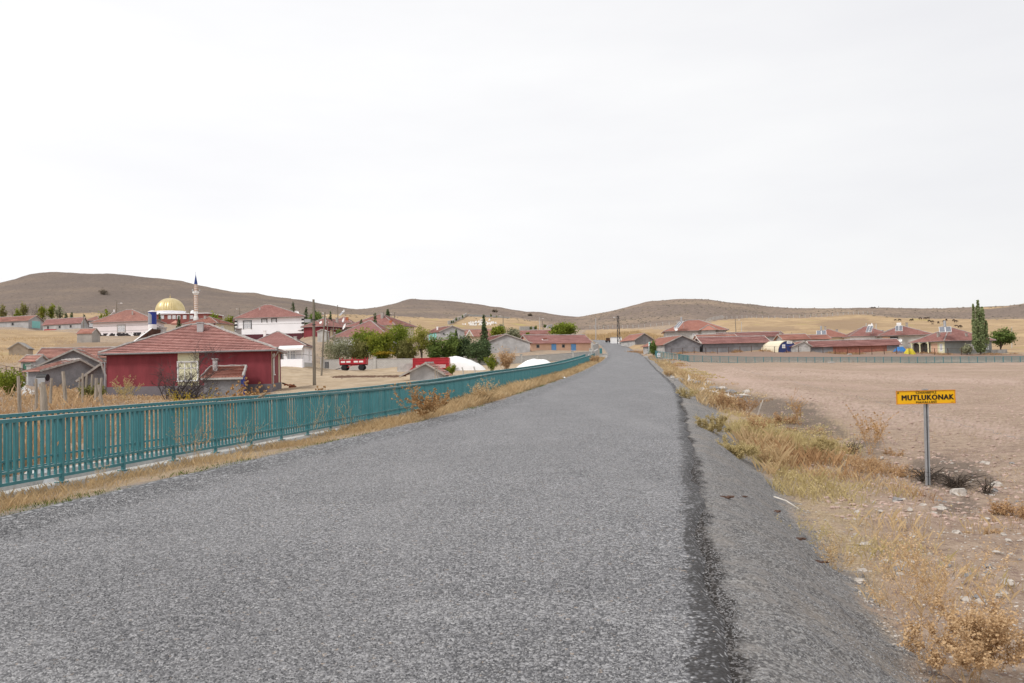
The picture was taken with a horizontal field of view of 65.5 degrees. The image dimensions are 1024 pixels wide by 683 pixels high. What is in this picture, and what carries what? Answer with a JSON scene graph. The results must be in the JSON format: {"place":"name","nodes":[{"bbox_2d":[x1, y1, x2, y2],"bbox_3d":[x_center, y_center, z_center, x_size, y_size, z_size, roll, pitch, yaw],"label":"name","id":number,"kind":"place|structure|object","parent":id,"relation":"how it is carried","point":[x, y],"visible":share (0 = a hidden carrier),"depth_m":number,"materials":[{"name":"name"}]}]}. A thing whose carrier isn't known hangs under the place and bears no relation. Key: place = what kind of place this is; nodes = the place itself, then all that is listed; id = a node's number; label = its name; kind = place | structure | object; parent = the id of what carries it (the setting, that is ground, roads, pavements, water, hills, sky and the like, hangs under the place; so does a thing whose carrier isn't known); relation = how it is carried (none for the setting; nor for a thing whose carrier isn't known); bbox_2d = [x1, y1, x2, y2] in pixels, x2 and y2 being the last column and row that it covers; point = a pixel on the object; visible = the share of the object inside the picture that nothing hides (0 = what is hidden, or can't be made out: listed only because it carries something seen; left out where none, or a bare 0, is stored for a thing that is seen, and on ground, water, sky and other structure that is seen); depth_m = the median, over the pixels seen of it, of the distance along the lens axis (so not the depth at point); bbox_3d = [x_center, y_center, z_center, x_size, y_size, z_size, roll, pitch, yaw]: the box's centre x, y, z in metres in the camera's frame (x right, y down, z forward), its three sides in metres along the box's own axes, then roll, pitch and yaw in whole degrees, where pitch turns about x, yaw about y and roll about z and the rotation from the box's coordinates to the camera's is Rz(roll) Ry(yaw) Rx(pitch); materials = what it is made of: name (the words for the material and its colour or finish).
{"place":"outdoors","nodes":[
{"label":"outdoors","id":0,"kind":"place"},
{"bbox_2d":[0,340,731,682],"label":"road","id":1,"kind":"structure","parent":0,"point":[618,394],"depth_m":7.47,"materials":[{"name":"asphalt"}]},
{"bbox_2d":[0,439,715,682],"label":"road chippings","id":2,"kind":"object","parent":1,"relation":"on","point":[664,679],"visible":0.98,"depth_m":5.55,"materials":[{"name":"gravel"}]},
{"bbox_2d":[0,313,1023,682],"bbox_3d":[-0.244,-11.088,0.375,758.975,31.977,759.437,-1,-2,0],"label":"ground","id":3,"kind":"structure","parent":0,"point":[750,373],"depth_m":14.71,"materials":[{"name":"soil"}]},
{"bbox_2d":[0,367,26,395],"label":"leafy weed","id":4,"kind":"object","parent":3,"relation":"on","point":[10,381],"visible":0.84,"depth_m":43.74,"materials":[{"name":"green plant"}]},
{"bbox_2d":[7,342,34,355],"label":"root cellar","id":5,"kind":"object","parent":3,"relation":"on","point":[20,348],"visible":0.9,"depth_m":130.69,"materials":[{"name":"concrete"}]},
{"bbox_2d":[0,315,43,329],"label":"long barn","id":6,"kind":"structure","parent":3,"relation":"on","point":[32,321],"depth_m":261.48,"materials":[{"name":"paint"}]},
{"bbox_2d":[18,354,48,368],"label":"tiled shed","id":7,"kind":"structure","parent":3,"relation":"on","point":[33,359],"depth_m":88.54,"materials":[{"name":"tile"}]},
{"bbox_2d":[0,332,80,368],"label":"slope grass","id":8,"kind":"structure","parent":3,"relation":"on","point":[7,356],"depth_m":166.09,"materials":[{"name":"plant"}]},
{"bbox_2d":[38,382,47,444],"bbox_3d":[-12.294,2.089,20.938,0.291,2.048,0.211,0,-2,-23],"label":"fence stake","id":9,"kind":"object","parent":3,"relation":"on","point":[43,399],"visible":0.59,"depth_m":20.91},
{"bbox_2d":[22,358,94,388],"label":"gabled barn","id":10,"kind":"structure","parent":3,"relation":"on","point":[74,369],"depth_m":71.65,"materials":[{"name":"concrete"}]},
{"bbox_2d":[42,317,88,329],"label":"long barn","id":11,"kind":"structure","parent":3,"relation":"on","point":[66,323],"depth_m":254.21,"materials":[{"name":"ceramic"}]},
{"bbox_2d":[36,348,105,365],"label":"gabled barn","id":12,"kind":"structure","parent":3,"relation":"on","point":[93,360],"depth_m":81.10,"materials":[{"name":"ceramic"}]},
{"bbox_2d":[36,346,115,360],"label":"tiled outhouse","id":13,"kind":"structure","parent":3,"relation":"on","point":[50,352],"depth_m":94.81,"materials":[{"name":"tile"}]},
{"bbox_2d":[76,328,100,342],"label":"tiled shed","id":14,"kind":"structure","parent":3,"relation":"on","point":[84,335],"depth_m":150.42,"materials":[{"name":"ceramic"}]},
{"bbox_2d":[75,362,106,386],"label":"open shed","id":15,"kind":"structure","parent":3,"relation":"on","point":[97,371],"depth_m":66.20,"materials":[{"name":"concrete"}]},
{"bbox_2d":[112,374,143,399],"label":"dry sprig","id":16,"kind":"object","parent":3,"relation":"on","point":[120,391],"visible":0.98,"depth_m":50.10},
{"bbox_2d":[90,309,166,335],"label":"white house","id":17,"kind":"structure","parent":3,"relation":"on","point":[129,322],"depth_m":188.29,"materials":[{"name":"paint"}]},
{"bbox_2d":[155,296,223,324],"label":"mosque","id":18,"kind":"structure","parent":3,"relation":"on","point":[170,310],"depth_m":321.11,"materials":[{"name":"metal"}]},
{"bbox_2d":[166,407,213,463],"bbox_3d":[-6.263,1.849,15.540,0.904,1.161,0.544,0,-2,-24],"label":"dry sprig","id":19,"kind":"object","parent":3,"relation":"on","point":[194,451],"visible":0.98,"depth_m":15.47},
{"bbox_2d":[0,381,381,476],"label":"tan weeds","id":20,"kind":"object","parent":3,"relation":"on","point":[60,401],"visible":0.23,"depth_m":33.85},
{"bbox_2d":[97,322,286,395],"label":"red house","id":21,"kind":"structure","parent":3,"relation":"on","point":[138,358],"depth_m":60.73,"materials":[{"name":"paint"}]},
{"bbox_2d":[134,311,160,340],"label":"solar water heater","id":22,"kind":"object","parent":21,"relation":"on","point":[152,323],"visible":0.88,"depth_m":69.00,"materials":[{"name":"metal"}]},
{"bbox_2d":[157,337,234,399],"bbox_3d":[-20.860,1.889,52.053,5.906,4.670,4.045,-2,-2,17],"label":"bare tree","id":23,"kind":"object","parent":3,"relation":"on","point":[190,377],"visible":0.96,"depth_m":51.91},
{"bbox_2d":[192,275,199,319],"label":"minaret","id":24,"kind":"object","parent":3,"relation":"on","point":[195,293],"visible":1,"depth_m":318.23,"materials":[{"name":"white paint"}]},
{"bbox_2d":[182,316,233,331],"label":"hip roofed house","id":25,"kind":"structure","parent":3,"relation":"on","point":[221,323],"depth_m":206.74,"materials":[{"name":"tile"}]},
{"bbox_2d":[0,411,416,498],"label":"concrete channel","id":26,"kind":"object","parent":3,"relation":"on","point":[225,450],"visible":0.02,"depth_m":16.38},
{"bbox_2d":[0,354,584,474],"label":"green railing","id":27,"kind":"object","parent":26,"relation":"on","point":[41,413],"visible":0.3,"depth_m":17.37,"materials":[{"name":"metal"}]},
{"bbox_2d":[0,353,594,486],"bbox_3d":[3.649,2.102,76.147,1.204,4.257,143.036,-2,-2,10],"label":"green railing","id":28,"kind":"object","parent":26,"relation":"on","point":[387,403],"visible":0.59,"depth_m":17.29,"materials":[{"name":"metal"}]},
{"bbox_2d":[200,358,246,397],"bbox_3d":[-20.678,3.411,57.727,3.696,4.411,3.545,-1,-2,0],"label":"lean to shed","id":29,"kind":"object","parent":3,"relation":"on","point":[233,374],"visible":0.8,"depth_m":56.25,"materials":[{"name":"concrete"}]},
{"bbox_2d":[215,377,266,408],"bbox_3d":[-9.890,2.126,28.866,1.743,1.688,1.681,-1,-2,0],"label":"dry thistle","id":30,"kind":"object","parent":3,"relation":"on","point":[241,389],"visible":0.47,"depth_m":29.01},
{"bbox_2d":[233,304,305,339],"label":"white house","id":31,"kind":"structure","parent":3,"relation":"on","point":[257,321],"depth_m":189.50,"materials":[{"name":"paint"}]},
{"bbox_2d":[257,330,312,367],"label":"white house","id":32,"kind":"structure","parent":3,"relation":"on","point":[299,353],"depth_m":107.02,"materials":[{"name":"paint"}]},
{"bbox_2d":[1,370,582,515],"bbox_3d":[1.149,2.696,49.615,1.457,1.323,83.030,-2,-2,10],"label":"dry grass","id":33,"kind":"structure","parent":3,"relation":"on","point":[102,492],"depth_m":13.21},
{"bbox_2d":[0,355,604,513],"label":"verge grass","id":34,"kind":"structure","parent":3,"relation":"on","point":[508,389],"depth_m":19.19,"materials":[{"name":"plant"}]},
{"bbox_2d":[304,299,315,384],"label":"utility pole","id":35,"kind":"object","parent":3,"relation":"on","point":[313,339],"visible":0.92,"depth_m":67.96,"materials":[{"name":"metal"}]},
{"bbox_2d":[300,317,346,338],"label":"red house","id":36,"kind":"structure","parent":3,"relation":"on","point":[308,329],"depth_m":186.05,"materials":[{"name":"tile"}]},
{"bbox_2d":[319,329,357,358],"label":"olive bush","id":37,"kind":"object","parent":3,"relation":"on","point":[335,350],"visible":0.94,"depth_m":128.32,"materials":[{"name":"green plant"}]},
{"bbox_2d":[335,357,367,370],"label":"flat trailer","id":38,"kind":"object","parent":3,"relation":"on","point":[345,364],"visible":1,"depth_m":114.95,"materials":[{"name":"red paint"}]},
{"bbox_2d":[347,338,370,358],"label":"garden tree","id":39,"kind":"object","parent":3,"relation":"on","point":[360,352],"visible":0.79,"depth_m":130.23,"materials":[{"name":"green plant"}]},
{"bbox_2d":[348,324,376,353],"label":"garden tree","id":40,"kind":"object","parent":3,"relation":"on","point":[362,336],"visible":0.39,"depth_m":133.65,"materials":[{"name":"green plant"}]},
{"bbox_2d":[330,320,395,347],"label":"hip roofed house","id":41,"kind":"structure","parent":3,"relation":"on","point":[375,326],"depth_m":151.22,"materials":[{"name":"tile"}]},
{"bbox_2d":[345,312,416,337],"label":"hip roofed house","id":42,"kind":"structure","parent":3,"relation":"on","point":[382,319],"depth_m":192.73,"materials":[{"name":"tile"}]},
{"bbox_2d":[363,328,399,358],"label":"garden tree","id":43,"kind":"object","parent":3,"relation":"on","point":[376,344],"visible":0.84,"depth_m":129.28,"materials":[{"name":"green plant"}]},
{"bbox_2d":[385,321,413,357],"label":"garden tree","id":44,"kind":"object","parent":3,"relation":"on","point":[399,330],"visible":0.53,"depth_m":134.50,"materials":[{"name":"green plant"}]},
{"bbox_2d":[394,337,418,358],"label":"garden tree","id":45,"kind":"object","parent":3,"relation":"on","point":[404,349],"visible":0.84,"depth_m":130.46,"materials":[{"name":"green plant"}]},
{"bbox_2d":[406,324,433,357],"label":"garden tree","id":46,"kind":"object","parent":3,"relation":"on","point":[421,341],"visible":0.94,"depth_m":129.20,"materials":[{"name":"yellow plant"}]},
{"bbox_2d":[399,362,451,379],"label":"gabled shed","id":47,"kind":"structure","parent":3,"relation":"on","point":[425,371],"depth_m":77.67,"materials":[{"name":"concrete"}]},
{"bbox_2d":[404,382,454,419],"bbox_3d":[-2.756,1.970,26.254,1.628,1.295,1.581,-2,-2,10],"label":"dry thistle","id":48,"kind":"object","parent":3,"relation":"on","point":[427,402],"visible":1,"depth_m":26.18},
{"bbox_2d":[410,357,449,370],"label":"tipping trailer","id":49,"kind":"object","parent":3,"relation":"on","point":[442,363],"visible":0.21,"depth_m":103.94,"materials":[{"name":"red paint"}]},
{"bbox_2d":[425,334,449,357],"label":"garden tree","id":50,"kind":"object","parent":3,"relation":"on","point":[435,349],"visible":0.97,"depth_m":128.45,"materials":[{"name":"green plant"}]},
{"bbox_2d":[426,325,465,339],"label":"gabled barn","id":51,"kind":"structure","parent":3,"relation":"on","point":[440,332],"depth_m":190.22,"materials":[{"name":"ceramic"}]},
{"bbox_2d":[441,330,461,357],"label":"garden tree","id":52,"kind":"object","parent":3,"relation":"on","point":[452,342],"visible":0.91,"depth_m":129.39,"materials":[{"name":"green plant"}]},
{"bbox_2d":[320,348,593,369],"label":"garden wall","id":53,"kind":"structure","parent":3,"relation":"on","point":[374,363],"depth_m":125.76,"materials":[{"name":"concrete"}]},
{"bbox_2d":[455,334,471,357],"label":"garden tree","id":54,"kind":"object","parent":3,"relation":"on","point":[464,343],"visible":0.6,"depth_m":130.36,"materials":[{"name":"green plant"}]},
{"bbox_2d":[444,356,485,370],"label":"tarpaulin heap","id":55,"kind":"object","parent":3,"relation":"on","point":[464,363],"visible":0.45,"depth_m":107.55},
{"bbox_2d":[456,338,495,363],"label":"garden tree","id":56,"kind":"object","parent":3,"relation":"on","point":[479,350],"visible":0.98,"depth_m":127.68,"materials":[{"name":"green plant"}]},
{"bbox_2d":[463,329,491,339],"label":"tiled roof house","id":57,"kind":"structure","parent":3,"relation":"on","point":[474,333],"depth_m":206.76,"materials":[{"name":"tile"}]},
{"bbox_2d":[468,376,501,399],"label":"dry sprig","id":58,"kind":"object","parent":3,"relation":"on","point":[482,392],"visible":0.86,"depth_m":35.74,"materials":[{"name":"plant"}]},
{"bbox_2d":[491,344,517,368],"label":"dry sprig","id":59,"kind":"object","parent":3,"relation":"on","point":[506,361],"visible":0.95,"depth_m":92.71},
{"bbox_2d":[487,333,531,353],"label":"gabled barn","id":60,"kind":"structure","parent":3,"relation":"on","point":[511,342],"depth_m":168.97,"materials":[{"name":"concrete"}]},
{"bbox_2d":[521,334,591,350],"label":"farm building","id":61,"kind":"structure","parent":3,"relation":"on","point":[574,342],"depth_m":176.17,"materials":[{"name":"ceramic"}]},
{"bbox_2d":[549,320,580,334],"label":"round tree","id":62,"kind":"object","parent":3,"relation":"on","point":[564,328],"visible":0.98,"depth_m":213.87,"materials":[{"name":"green plant"}]},
{"bbox_2d":[582,330,663,339],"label":"maize stubble","id":63,"kind":"object","parent":3,"relation":"on","point":[623,335],"visible":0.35,"depth_m":304.95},
{"bbox_2d":[619,333,654,346],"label":"roadside barn","id":64,"kind":"structure","parent":3,"relation":"on","point":[636,339],"depth_m":216.80,"materials":[{"name":"ceramic"}]},
{"bbox_2d":[641,335,701,353],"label":"roadside barn","id":65,"kind":"structure","parent":3,"relation":"on","point":[668,344],"depth_m":152.06,"materials":[{"name":"ceramic"}]},
{"bbox_2d":[661,319,728,338],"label":"grey house","id":66,"kind":"structure","parent":3,"relation":"on","point":[691,328],"depth_m":188.68,"materials":[{"name":"tile"}]},
{"bbox_2d":[648,355,742,412],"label":"roadside straw","id":67,"kind":"object","parent":3,"relation":"on","point":[686,383],"visible":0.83,"depth_m":47.47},
{"bbox_2d":[694,411,732,434],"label":"leafy weed","id":68,"kind":"object","parent":3,"relation":"on","point":[718,425],"visible":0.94,"depth_m":21.31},
{"bbox_2d":[708,389,735,409],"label":"dry thistle","id":69,"kind":"object","parent":3,"relation":"on","point":[721,400],"visible":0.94,"depth_m":33.90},
{"bbox_2d":[694,335,769,351],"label":"long barn","id":70,"kind":"structure","parent":3,"relation":"on","point":[713,343],"depth_m":152.79,"materials":[{"name":"ceramic"}]},
{"bbox_2d":[715,434,760,459],"bbox_3d":[5.126,2.392,18.262,0.837,0.657,1.296,-2,-2,32],"label":"leafy weed","id":71,"kind":"object","parent":3,"relation":"on","point":[737,450],"visible":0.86,"depth_m":18.21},
{"bbox_2d":[727,393,760,414],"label":"dry thistle","id":72,"kind":"object","parent":3,"relation":"on","point":[741,402],"visible":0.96,"depth_m":32.90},
{"bbox_2d":[714,331,783,340],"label":"roof","id":73,"kind":"structure","parent":3,"relation":"on","point":[770,335],"depth_m":177.05,"materials":[{"name":"ceramic"}]},
{"bbox_2d":[755,442,792,467],"bbox_3d":[6.152,2.708,18.538,0.846,0.704,1.022,-2,-2,30],"label":"dry bush","id":74,"kind":"object","parent":3,"relation":"on","point":[762,457],"visible":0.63,"depth_m":18.34,"materials":[{"name":"plant"}]},
{"bbox_2d":[761,340,794,352],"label":"tunnel shed","id":75,"kind":"structure","parent":3,"relation":"on","point":[780,346],"depth_m":148.00,"materials":[{"name":"white paint"}]},
{"bbox_2d":[773,332,810,341],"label":"roof","id":76,"kind":"structure","parent":3,"relation":"on","point":[780,336],"depth_m":166.17,"materials":[{"name":"tile"}]},
{"bbox_2d":[791,341,812,351],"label":"stone hut","id":77,"kind":"object","parent":3,"relation":"on","point":[804,346],"visible":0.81,"depth_m":147.01,"materials":[{"name":"stone"}]},
{"bbox_2d":[671,346,961,354],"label":"field fence","id":78,"kind":"object","parent":3,"relation":"on","point":[827,347],"visible":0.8,"depth_m":142.07,"materials":[{"name":"metal"}]},
{"bbox_2d":[801,434,837,458],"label":"dry bush","id":79,"kind":"object","parent":3,"relation":"on","point":[823,442],"visible":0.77,"depth_m":19.88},
{"bbox_2d":[693,446,949,682],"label":"shoulder gravel","id":80,"kind":"structure","parent":3,"relation":"on","point":[808,631],"depth_m":6.08,"materials":[{"name":"gravel"}]},
{"bbox_2d":[627,348,1023,362],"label":"field edge weeds","id":81,"kind":"object","parent":3,"relation":"on","point":[736,351],"visible":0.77,"depth_m":143.91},
{"bbox_2d":[813,529,858,571],"bbox_3d":[3.520,2.312,8.712,0.410,0.470,0.561,-1,-2,0],"label":"dry bush","id":82,"kind":"object","parent":3,"relation":"on","point":[829,551],"visible":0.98,"depth_m":8.70,"materials":[{"name":"plant"}]},
{"bbox_2d":[655,351,1023,362],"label":"fence","id":83,"kind":"object","parent":3,"relation":"on","point":[841,359],"visible":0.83,"depth_m":121.93,"materials":[{"name":"grey paint"}]},
{"bbox_2d":[661,361,1022,592],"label":"ditch green weeds","id":84,"kind":"object","parent":3,"relation":"on","point":[813,489],"visible":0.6,"depth_m":15.17,"materials":[{"name":"plant"}]},
{"bbox_2d":[660,359,1023,682],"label":"ditch straw","id":85,"kind":"object","parent":3,"relation":"on","point":[749,439],"visible":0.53,"depth_m":12.17,"materials":[{"name":"plant"}]},
{"bbox_2d":[663,359,1023,608],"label":"dry grass","id":86,"kind":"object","parent":3,"relation":"on","point":[810,458],"visible":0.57,"depth_m":18.37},
{"bbox_2d":[806,338,901,353],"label":"long barn","id":87,"kind":"structure","parent":3,"relation":"on","point":[867,345],"depth_m":149.11,"materials":[{"name":"tile"}]},
{"bbox_2d":[841,326,884,339],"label":"arcaded house","id":88,"kind":"structure","parent":3,"relation":"on","point":[861,333],"depth_m":182.19,"materials":[{"name":"tile"}]},
{"bbox_2d":[844,450,884,471],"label":"dry bush","id":89,"kind":"object","parent":3,"relation":"on","point":[859,462],"visible":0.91,"depth_m":17.67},
{"bbox_2d":[845,405,898,454],"bbox_3d":[9.624,2.342,21.115,1.314,1.360,1.184,-1,-2,0],"label":"dry thistle","id":90,"kind":"object","parent":3,"relation":"on","point":[869,431],"visible":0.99,"depth_m":21.04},
{"bbox_2d":[761,430,1022,615],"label":"straw","id":91,"kind":"object","parent":3,"relation":"on","point":[943,505],"visible":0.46,"depth_m":15.67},
{"bbox_2d":[765,369,1023,527],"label":"soil clods","id":92,"kind":"object","parent":3,"relation":"on","point":[934,509],"visible":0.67,"depth_m":19.79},
{"bbox_2d":[779,460,1023,682],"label":"pebbles","id":93,"kind":"object","parent":3,"relation":"on","point":[865,600],"visible":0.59,"depth_m":8.38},
{"bbox_2d":[875,322,931,347],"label":"grey house","id":94,"kind":"structure","parent":3,"relation":"on","point":[907,335],"depth_m":175.85,"materials":[{"name":"tile"}]},
{"bbox_2d":[896,389,955,484],"bbox_3d":[8.432,2.134,16.185,1.207,2.335,0.098,-1,-2,0],"label":"village sign","id":95,"kind":"object","parent":3,"relation":"on","point":[925,397],"visible":1,"depth_m":16.19,"materials":[{"name":"metal"}]},
{"bbox_2d":[902,466,951,482],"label":"charred shrub","id":96,"kind":"object","parent":3,"relation":"on","point":[922,476],"visible":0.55,"depth_m":16.68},
{"bbox_2d":[855,521,1023,665],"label":"dry bush","id":97,"kind":"object","parent":3,"relation":"on","point":[925,581],"visible":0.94,"depth_m":6.29,"materials":[{"name":"beige plant"}]},
{"bbox_2d":[908,327,996,353],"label":"grey house","id":98,"kind":"structure","parent":3,"relation":"on","point":[955,340],"depth_m":146.23,"materials":[{"name":"ceramic"}]},
{"bbox_2d":[925,471,989,489],"bbox_3d":[8.831,2.776,15.891,0.895,0.328,1.129,1,-3,-44],"label":"charred shrub","id":99,"kind":"object","parent":3,"relation":"on","point":[951,484],"visible":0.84,"depth_m":15.86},
{"bbox_2d":[896,577,1023,682],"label":"dry bush","id":100,"kind":"object","parent":3,"relation":"on","point":[983,640],"visible":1,"depth_m":5.64,"materials":[{"name":"beige plant"}]},
{"bbox_2d":[971,300,989,354],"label":"poplar","id":101,"kind":"object","parent":3,"relation":"on","point":[980,337],"visible":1,"depth_m":140.83,"materials":[{"name":"green plant"}]},
{"bbox_2d":[970,477,1002,494],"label":"charred shrub","id":102,"kind":"object","parent":3,"relation":"on","point":[987,491],"visible":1,"depth_m":14.88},
{"bbox_2d":[989,327,1019,348],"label":"round tree","id":103,"kind":"object","parent":3,"relation":"on","point":[1004,336],"visible":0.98,"depth_m":149.22,"materials":[{"name":"green plant"}]},
{"bbox_2d":[986,495,1023,517],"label":"dry bush","id":104,"kind":"object","parent":3,"relation":"on","point":[1001,508],"visible":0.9,"depth_m":12.91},
{"bbox_2d":[0,272,1023,329],"bbox_3d":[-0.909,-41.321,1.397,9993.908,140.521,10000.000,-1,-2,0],"label":"hills","id":105,"kind":"structure","parent":0,"point":[143,294],"depth_m":579.13,"materials":[{"name":"soil"}]},
{"bbox_2d":[0,283,1023,327],"bbox_3d":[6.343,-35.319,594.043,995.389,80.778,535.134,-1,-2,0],"label":"hillside shrubs","id":106,"kind":"object","parent":105,"relation":"on","point":[615,311],"visible":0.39,"depth_m":503.91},
{"bbox_2d":[0,0,1023,316],"label":"sky","id":107,"kind":"structure","parent":0,"point":[576,158],"materials":[{"name":"white"}]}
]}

